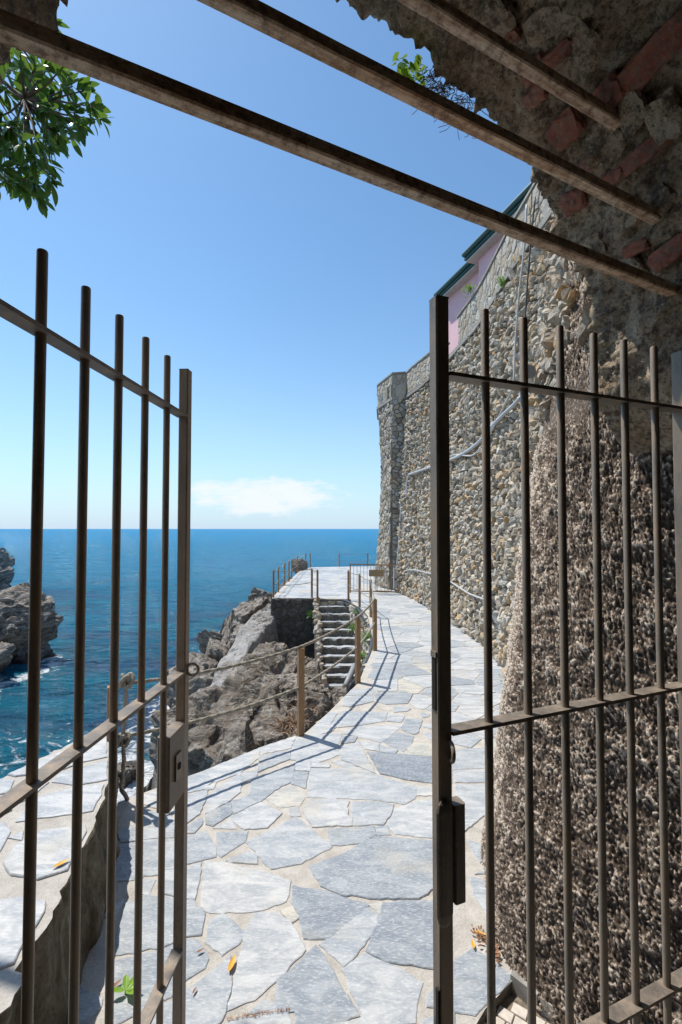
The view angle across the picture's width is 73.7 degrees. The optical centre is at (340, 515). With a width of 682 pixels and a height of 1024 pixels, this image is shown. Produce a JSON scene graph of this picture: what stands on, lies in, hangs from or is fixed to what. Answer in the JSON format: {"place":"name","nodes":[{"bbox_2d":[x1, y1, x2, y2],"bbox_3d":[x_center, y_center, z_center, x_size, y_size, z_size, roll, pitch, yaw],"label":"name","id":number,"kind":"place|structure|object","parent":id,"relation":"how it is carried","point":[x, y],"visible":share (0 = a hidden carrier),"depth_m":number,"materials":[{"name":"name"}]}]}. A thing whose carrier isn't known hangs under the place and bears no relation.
{"place":"outdoors","nodes":[
{"label":"outdoors","id":0,"kind":"place"},
{"bbox_2d":[0,8,113,218],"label":"tree","id":1,"kind":"object","parent":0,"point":[32,93],"visible":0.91,"depth_m":2.30,"materials":[{"name":"green plant"}]},
{"bbox_2d":[118,731,131,748],"bbox_3d":[-1.486,1.539,3.115,0.096,0.097,0.100,0,-2,0],"label":"rope knot","id":2,"kind":"object","parent":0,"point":[122,739],"visible":0.92,"depth_m":3.10,"materials":[{"name":"beige fabric"}]},
{"bbox_2d":[119,743,129,801],"bbox_3d":[-1.470,1.748,3.097,0.090,0.380,0.036,-1,-2,30],"label":"rope","id":3,"kind":"object","parent":2,"relation":"hanging from","point":[121,786],"visible":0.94,"depth_m":3.10,"materials":[{"name":"beige fabric"}]},
{"bbox_2d":[119,672,134,688],"bbox_3d":[-1.471,1.139,3.128,0.104,0.104,0.108,0,-2,0],"label":"rope knot","id":4,"kind":"object","parent":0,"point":[128,679],"visible":0.98,"depth_m":3.11,"materials":[{"name":"beige fabric"}]},
{"bbox_2d":[121,684,127,734],"bbox_3d":[-1.481,1.334,3.122,0.043,0.351,0.030,0,-2,0],"label":"rope","id":5,"kind":"object","parent":4,"relation":"hanging from","point":[125,701],"visible":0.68,"depth_m":3.11,"materials":[{"name":"beige fabric"}]},
{"bbox_2d":[0,529,378,802],"bbox_3d":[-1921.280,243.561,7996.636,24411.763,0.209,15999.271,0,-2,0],"label":"sea","id":6,"kind":"structure","parent":0,"point":[230,569],"depth_m":33.05,"materials":[{"name":"liquid"}]},
{"bbox_2d":[0,547,14,589],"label":"rock outcrop","id":7,"kind":"object","parent":6,"relation":"in","point":[7,564],"visible":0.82,"depth_m":28.60,"materials":[{"name":"grey stone"}]},
{"bbox_2d":[0,641,15,671],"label":"rock outcrop","id":8,"kind":"object","parent":6,"relation":"in","point":[6,651],"visible":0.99,"depth_m":14.32,"materials":[{"name":"stone"}]},
{"bbox_2d":[0,583,63,660],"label":"rock outcrop","id":9,"kind":"object","parent":6,"relation":"in","point":[14,614],"visible":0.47,"depth_m":16.52,"materials":[{"name":"stone"}]},
{"bbox_2d":[11,643,57,663],"bbox_3d":[-11.640,4.951,16.879,1.552,2.592,1.977,-2,-2,43],"label":"rock","id":10,"kind":"object","parent":6,"relation":"in","point":[20,655],"visible":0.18,"depth_m":16.32,"materials":[{"name":"grey stone"}]},
{"bbox_2d":[117,760,135,787],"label":"rock","id":11,"kind":"object","parent":6,"relation":"in","point":[130,772],"visible":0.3,"depth_m":8.56,"materials":[{"name":"stone"}]},
{"bbox_2d":[144,568,347,791],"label":"rocky slope","id":12,"kind":"structure","parent":0,"point":[242,742],"depth_m":5.38,"materials":[{"name":"stone"}]},
{"bbox_2d":[167,652,218,707],"bbox_3d":[-3.331,4.085,11.026,1.578,1.420,1.486,-1,-2,29],"label":"rock","id":13,"kind":"object","parent":12,"relation":"on","point":[203,662],"visible":0.2,"depth_m":10.79,"materials":[{"name":"stone"}]},
{"bbox_2d":[171,672,214,707],"bbox_3d":[-3.114,4.197,10.093,1.736,1.642,1.072,-1,-2,38],"label":"rock","id":14,"kind":"object","parent":12,"relation":"on","point":[196,683],"visible":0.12,"depth_m":9.76,"materials":[{"name":"stone"}]},
{"bbox_2d":[196,630,223,653],"bbox_3d":[-4.111,4.489,15.468,1.429,1.419,1.075,0,-2,0],"label":"rock","id":15,"kind":"object","parent":12,"relation":"on","point":[203,637],"visible":0.42,"depth_m":15.08,"materials":[{"name":"stone"}]},
{"bbox_2d":[204,638,229,661],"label":"rock","id":16,"kind":"object","parent":12,"relation":"on","point":[217,650],"visible":0.28,"depth_m":11.51,"materials":[{"name":"stone"}]},
{"bbox_2d":[148,666,294,775],"bbox_3d":[-1.476,2.972,5.901,1.873,1.859,1.798,1,-2,-24],"label":"boulder","id":17,"kind":"object","parent":12,"relation":"on","point":[211,737],"visible":0.46,"depth_m":5.70,"materials":[{"name":"stone"}]},
{"bbox_2d":[229,623,245,642],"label":"rock","id":18,"kind":"object","parent":12,"relation":"on","point":[234,634],"visible":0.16,"depth_m":12.47,"materials":[{"name":"stone"}]},
{"bbox_2d":[210,604,278,686],"bbox_3d":[-2.266,3.592,10.525,0.946,2.369,4.854,0,-2,6],"label":"rock slab","id":19,"kind":"object","parent":12,"relation":"on","point":[256,629],"visible":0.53,"depth_m":10.90,"materials":[{"name":"grey stone"}]},
{"bbox_2d":[232,596,270,625],"bbox_3d":[-2.832,3.206,14.850,1.703,1.202,2.426,-1,-2,35],"label":"rock","id":20,"kind":"object","parent":12,"relation":"on","point":[243,612],"visible":0.43,"depth_m":14.01,"materials":[{"name":"stone"}]},
{"bbox_2d":[247,587,271,601],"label":"rock","id":21,"kind":"object","parent":12,"relation":"on","point":[256,592],"visible":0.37,"depth_m":18.07,"materials":[{"name":"stone"}]},
{"bbox_2d":[228,641,321,683],"bbox_3d":[-1.267,3.453,8.393,1.831,1.897,2.683,0,-2,0],"label":"boulder","id":22,"kind":"object","parent":12,"relation":"on","point":[285,663],"visible":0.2,"depth_m":8.72,"materials":[{"name":"stone"}]},
{"bbox_2d":[258,708,311,736],"bbox_3d":[-0.590,2.243,4.916,0.571,0.200,0.691,0,-2,0],"label":"dry plant","id":23,"kind":"object","parent":12,"relation":"on","point":[289,723],"visible":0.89,"depth_m":4.88,"materials":[{"name":"brown plant"}]},
{"bbox_2d":[271,599,313,657],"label":"terrace wall","id":24,"kind":"structure","parent":12,"relation":"on","point":[295,627],"depth_m":12.09,"materials":[{"name":"stone"}]},
{"bbox_2d":[306,608,312,618],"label":"fern","id":25,"kind":"object","parent":24,"relation":"attached to","point":[310,613],"visible":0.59,"depth_m":11.97,"materials":[{"name":"green plant"}]},
{"bbox_2d":[292,558,307,573],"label":"rock","id":26,"kind":"object","parent":12,"relation":"on","point":[303,563],"visible":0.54,"depth_m":20.55,"materials":[{"name":"stone"}]},
{"bbox_2d":[269,673,332,713],"bbox_3d":[-0.909,3.094,6.898,1.698,1.173,1.321,0,-2,0],"label":"boulder","id":27,"kind":"object","parent":12,"relation":"on","point":[316,692],"visible":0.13,"depth_m":6.83,"materials":[{"name":"stone"}]},
{"bbox_2d":[290,703,322,712],"bbox_3d":[-0.438,2.545,5.935,0.470,0.160,0.499,1,-2,-25],"label":"dry plant","id":28,"kind":"object","parent":12,"relation":"on","point":[316,711],"visible":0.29,"depth_m":5.96,"materials":[{"name":"brown plant"}]},
{"bbox_2d":[312,597,354,690],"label":"stone stairs","id":29,"kind":"structure","parent":12,"relation":"on","point":[332,648],"depth_m":10.88,"materials":[{"name":"stone"}]},
{"bbox_2d":[346,622,354,632],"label":"fern","id":30,"kind":"object","parent":29,"relation":"on","point":[353,626],"visible":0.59,"depth_m":9.60,"materials":[{"name":"green plant"}]},
{"bbox_2d":[315,601,369,722],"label":"retaining wall","id":31,"kind":"structure","parent":12,"relation":"on","point":[365,647],"depth_m":10.31,"materials":[{"name":"stone"}]},
{"bbox_2d":[361,630,371,644],"bbox_3d":[0.457,2.162,8.040,0.392,0.264,0.322,0,-2,0],"label":"fern","id":32,"kind":"object","parent":31,"relation":"on","point":[368,636],"visible":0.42,"depth_m":8.01,"materials":[{"name":"green plant"}]},
{"bbox_2d":[344,663,354,686],"bbox_3d":[0.141,2.772,7.651,0.132,0.426,0.604,-1,-2,23],"label":"drain pipe","id":33,"kind":"object","parent":12,"relation":"on","point":[349,677],"visible":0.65,"depth_m":7.61,"materials":[{"name":"white plastic"}]},
{"bbox_2d":[0,0,531,528],"label":"sky","id":34,"kind":"structure","parent":0,"point":[288,286],"materials":[{"name":"blue"}]},
{"bbox_2d":[79,566,511,1023],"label":"path","id":35,"kind":"structure","parent":0,"point":[310,876],"depth_m":2.50,"materials":[{"name":"stone"}]},
{"bbox_2d":[114,974,133,993],"bbox_3d":[-0.854,1.878,1.816,0.113,0.015,0.082,0,-2,0],"label":"leaf sprig","id":36,"kind":"object","parent":35,"relation":"on","point":[127,984],"visible":0.75,"depth_m":1.81,"materials":[{"name":"green plant"}]},
{"bbox_2d":[228,955,234,971],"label":"fallen leaf","id":37,"kind":"object","parent":35,"relation":"on","point":[231,963],"visible":1,"depth_m":1.92,"materials":[{"name":"yellow plant"}]},
{"bbox_2d":[226,1006,289,1018],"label":"leaf litter","id":38,"kind":"object","parent":35,"relation":"on","point":[257,1012],"visible":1,"depth_m":1.73,"materials":[{"name":"brown plant"}]},
{"bbox_2d":[272,570,273,597],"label":"rope post","id":39,"kind":"object","parent":35,"relation":"on","point":[273,584],"visible":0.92,"depth_m":12.27,"materials":[{"name":"wood"}]},
{"bbox_2d":[288,561,289,581],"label":"rope post","id":40,"kind":"object","parent":35,"relation":"on","point":[289,572],"visible":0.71,"depth_m":15.96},
{"bbox_2d":[297,646,304,736],"bbox_3d":[-0.362,1.587,4.098,0.055,0.813,0.055,1,-2,-26],"label":"rope post","id":41,"kind":"object","parent":35,"relation":"on","point":[300,690],"visible":0.9,"depth_m":4.08,"materials":[{"name":"brown wood"}]},
{"bbox_2d":[311,569,312,597],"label":"rope post","id":42,"kind":"object","parent":35,"relation":"on","point":[311,583],"visible":1,"depth_m":12.21,"materials":[{"name":"brown wood"}]},
{"bbox_2d":[316,569,318,600],"bbox_3d":[-0.612,1.817,11.809,0.045,0.813,0.045,1,-2,-23],"label":"rope post","id":43,"kind":"object","parent":35,"relation":"on","point":[317,577],"visible":1,"depth_m":11.80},
{"bbox_2d":[274,568,315,571],"bbox_3d":[-1.156,1.481,12.213,1.316,0.099,0.348,-1,-2,22],"label":"rope","id":44,"kind":"object","parent":43,"relation":"attached to","point":[295,571],"visible":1,"depth_m":12.26,"materials":[{"name":"fabric"}]},
{"bbox_2d":[347,570,349,600],"bbox_3d":[0.192,1.814,11.707,0.045,0.813,0.045,1,-2,-26],"label":"rope post","id":45,"kind":"object","parent":35,"relation":"on","point":[348,586],"visible":0.9,"depth_m":11.70,"materials":[{"name":"brown wood"}]},
{"bbox_2d":[341,599,371,694],"bbox_3d":[0.290,2.464,9.012,0.596,0.718,5.870,0,-2,0],"label":"kerb","id":46,"kind":"object","parent":35,"relation":"on","point":[352,685],"visible":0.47,"depth_m":6.99,"materials":[{"name":"grey stone"}]},
{"bbox_2d":[355,617,360,684],"bbox_3d":[0.202,1.629,5.504,0.055,0.813,0.055,1,-2,-29],"label":"rope post","id":47,"kind":"object","parent":35,"relation":"on","point":[358,650],"visible":0.89,"depth_m":5.48,"materials":[{"name":"brown wood"}]},
{"bbox_2d":[358,573,360,607],"bbox_3d":[0.441,1.786,10.779,0.045,0.813,0.045,1,-2,-38],"label":"rope post","id":48,"kind":"object","parent":35,"relation":"on","point":[359,591],"visible":0.96,"depth_m":10.77,"materials":[{"name":"brown wood"}]},
{"bbox_2d":[348,570,374,597],"bbox_3d":[0.497,1.379,9.341,0.304,0.068,4.790,0,-2,-4],"label":"rope","id":49,"kind":"object","parent":48,"relation":"attached to","point":[365,579],"visible":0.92,"depth_m":9.98,"materials":[{"name":"beige fabric"}]},
{"bbox_2d":[369,579,371,616],"bbox_3d":[0.626,1.750,9.565,0.045,0.813,0.045,1,-2,-29],"label":"rope post","id":50,"kind":"object","parent":35,"relation":"on","point":[370,599],"visible":0.92,"depth_m":9.55,"materials":[{"name":"brown wood"}]},
{"bbox_2d":[372,598,376,650],"bbox_3d":[0.515,1.671,6.933,0.055,0.813,0.055,1,-2,-27],"label":"rope post","id":51,"kind":"object","parent":35,"relation":"on","point":[374,628],"visible":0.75,"depth_m":6.91,"materials":[{"name":"brown wood"}]},
{"bbox_2d":[350,562,401,592],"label":"gate","id":52,"kind":"structure","parent":35,"relation":"on","point":[377,590],"depth_m":13.02,"materials":[{"name":"brown metal"}]},
{"bbox_2d":[369,570,383,576],"bbox_3d":[1.000,1.638,12.857,0.420,0.190,0.025,0,-2,10],"label":"sign board","id":53,"kind":"object","parent":52,"relation":"attached to","point":[377,573],"visible":1,"depth_m":12.84,"materials":[{"name":"brown wood"}]},
{"bbox_2d":[374,371,407,589],"bbox_3d":[1.780,-0.736,15.533,1.392,7.192,3.663,0,-2,5],"label":"stone bastion","id":54,"kind":"object","parent":35,"relation":"on","point":[391,394],"visible":0.69,"depth_m":13.95,"materials":[{"name":"stone"}]},
{"bbox_2d":[470,924,504,961],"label":"leaf litter","id":55,"kind":"object","parent":35,"relation":"on","point":[497,955],"visible":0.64,"depth_m":2.04,"materials":[{"name":"brown plant"}]},
{"bbox_2d":[483,993,550,1023],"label":"tile bed","id":56,"kind":"object","parent":35,"relation":"on","point":[511,1008],"visible":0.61,"depth_m":1.78,"materials":[{"name":"beige tile"}]},
{"bbox_2d":[510,969,558,1023],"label":"kerb","id":57,"kind":"structure","parent":56,"relation":"on","point":[519,986],"depth_m":1.83,"materials":[{"name":"stone"}]},
{"bbox_2d":[392,183,681,1023],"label":"rubble wall","id":58,"kind":"structure","parent":35,"relation":"on","point":[556,296],"depth_m":1.86,"materials":[{"name":"stone"}]},
{"bbox_2d":[393,568,396,579],"bbox_3d":[1.576,1.709,13.205,0.120,0.340,0.090,0,-2,0],"label":"meter box","id":59,"kind":"object","parent":58,"relation":"attached to","point":[394,573],"visible":1,"depth_m":13.16,"materials":[{"name":"grey plastic"}]},
{"bbox_2d":[393,579,396,587],"bbox_3d":[1.575,1.978,13.197,0.120,0.280,0.090,0,-2,0],"label":"meter box","id":60,"kind":"object","parent":58,"relation":"attached to","point":[394,583],"visible":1,"depth_m":13.15,"materials":[{"name":"grey plastic"}]},
{"bbox_2d":[396,476,408,567],"bbox_3d":[1.822,0.343,13.313,0.161,3.005,0.745,1,-2,-24],"label":"drain pipe","id":61,"kind":"object","parent":58,"relation":"attached to","point":[405,497],"visible":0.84,"depth_m":13.44,"materials":[{"name":"grey plastic"}]},
{"bbox_2d":[403,569,482,599],"bbox_3d":[2.049,1.405,9.934,0.146,0.222,5.736,0,-2,-5],"label":"cable","id":62,"kind":"object","parent":58,"relation":"attached to","point":[462,589],"visible":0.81,"depth_m":8.60,"materials":[{"name":"grey plastic"}]},
{"bbox_2d":[434,262,478,353],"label":"house","id":63,"kind":"structure","parent":58,"relation":"on","point":[466,273],"depth_m":12.21,"materials":[{"name":"pink paint"}]},
{"bbox_2d":[463,366,472,450],"bbox_3d":[2.450,-2.017,8.869,0.056,1.693,0.341,1,-2,-21],"label":"cable","id":64,"kind":"object","parent":58,"relation":"attached to","point":[467,412],"visible":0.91,"depth_m":8.81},
{"bbox_2d":[460,282,475,297],"bbox_3d":[2.600,-4.573,9.223,0.371,0.254,0.336,0,-2,0],"label":"green weed","id":65,"kind":"object","parent":58,"relation":"on","point":[469,288],"visible":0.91,"depth_m":9.19,"materials":[{"name":"green plant"}]},
{"bbox_2d":[408,365,535,475],"bbox_3d":[2.011,-1.077,7.555,1.221,1.106,10.742,0,-2,5],"label":"cable","id":66,"kind":"object","parent":58,"relation":"attached to","point":[531,371],"visible":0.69,"depth_m":6.77,"materials":[{"name":"grey plastic"}]},
{"bbox_2d":[450,204,527,456],"bbox_3d":[2.365,-2.689,8.250,0.230,3.208,3.946,0,-2,-4],"label":"cable","id":67,"kind":"object","parent":58,"relation":"attached to","point":[516,324],"visible":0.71,"depth_m":6.38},
{"bbox_2d":[462,182,532,282],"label":"house","id":68,"kind":"structure","parent":58,"relation":"on","point":[480,250],"depth_m":10.30,"materials":[{"name":"pink paint"}]},
{"bbox_2d":[496,276,507,287],"bbox_3d":[2.577,-3.735,7.273,0.247,0.162,0.259,0,-2,0],"label":"green weed","id":69,"kind":"object","parent":58,"relation":"attached to","point":[503,281],"visible":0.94,"depth_m":7.25,"materials":[{"name":"green plant"}]},
{"bbox_2d":[524,197,535,316],"bbox_3d":[2.509,-3.236,6.072,0.203,2.040,0.068,0,-2,0],"label":"cable","id":70,"kind":"object","parent":58,"relation":"hanging from","point":[529,261],"visible":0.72,"depth_m":6.08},
{"label":"ground","id":71,"kind":"structure","parent":0,"visible":0},
{"bbox_2d":[0,734,120,1023],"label":"wall","id":72,"kind":"structure","parent":71,"relation":"on","point":[52,932],"depth_m":1.96,"materials":[{"name":"stone"}]},
{"bbox_2d":[53,858,68,866],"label":"fallen leaf","id":73,"kind":"object","parent":72,"relation":"on","point":[61,862],"visible":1,"depth_m":1.93,"materials":[{"name":"yellow plant"}]},
{"bbox_2d":[106,685,109,740],"bbox_3d":[-1.565,1.556,3.095,0.055,0.813,0.055,1,-2,-29],"label":"rope post","id":74,"kind":"object","parent":72,"relation":"on","point":[107,737],"visible":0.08,"depth_m":3.07,"materials":[{"name":"wood"}]},
{"bbox_2d":[118,622,374,738],"bbox_3d":[-0.270,1.593,4.876,0.605,0.075,4.377,-1,-2,28],"label":"rope","id":75,"kind":"object","parent":74,"relation":"attached to","point":[255,703],"visible":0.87,"depth_m":3.83,"materials":[{"name":"beige fabric"}]},
{"bbox_2d":[133,598,374,684],"bbox_3d":[-0.270,1.234,4.886,0.605,0.075,4.377,-1,-2,28],"label":"rope","id":76,"kind":"object","parent":74,"relation":"attached to","point":[259,658],"visible":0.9,"depth_m":3.88,"materials":[{"name":"brown fabric"}]},
{"bbox_2d":[0,0,681,455],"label":"stone archway","id":77,"kind":"object","parent":71,"relation":"on","point":[622,58],"visible":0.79,"depth_m":1.19,"materials":[{"name":"brown stone"}]},
{"bbox_2d":[0,248,199,1023],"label":"gate leaf","id":78,"kind":"object","parent":77,"relation":"attached to","point":[172,764],"visible":1,"depth_m":1.00,"materials":[{"name":"brown metal"}]},
{"bbox_2d":[0,8,677,296],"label":"steel beam","id":79,"kind":"structure","parent":77,"relation":"attached to","point":[39,40],"depth_m":0.76,"materials":[{"name":"brown metal"}]},
{"bbox_2d":[391,52,427,84],"bbox_3d":[0.183,-1.191,1.228,0.109,0.057,0.085,0,-2,-13],"label":"creeper","id":80,"kind":"object","parent":77,"relation":"attached to","point":[403,69],"visible":0.77,"depth_m":1.21,"materials":[{"name":"green plant"}]},
{"bbox_2d":[197,0,661,224],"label":"steel beam","id":81,"kind":"structure","parent":77,"relation":"attached to","point":[265,19],"depth_m":0.88,"materials":[{"name":"brown metal"}]},
{"bbox_2d":[412,64,487,139],"bbox_3d":[0.300,-1.155,1.281,0.259,0.132,0.113,1,-2,-24],"label":"dead creeper","id":82,"kind":"object","parent":77,"relation":"attached to","point":[442,89],"visible":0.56,"depth_m":1.25,"materials":[{"name":"brown plant"}]},
{"bbox_2d":[397,0,620,130],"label":"steel beam","id":83,"kind":"structure","parent":77,"relation":"attached to","point":[450,18],"depth_m":0.99,"materials":[{"name":"brown metal"}]},
{"bbox_2d":[429,294,681,1023],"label":"gate leaf","id":84,"kind":"object","parent":77,"relation":"attached to","point":[448,844],"visible":1,"depth_m":1.03,"materials":[{"name":"brown metal"}]}
]}

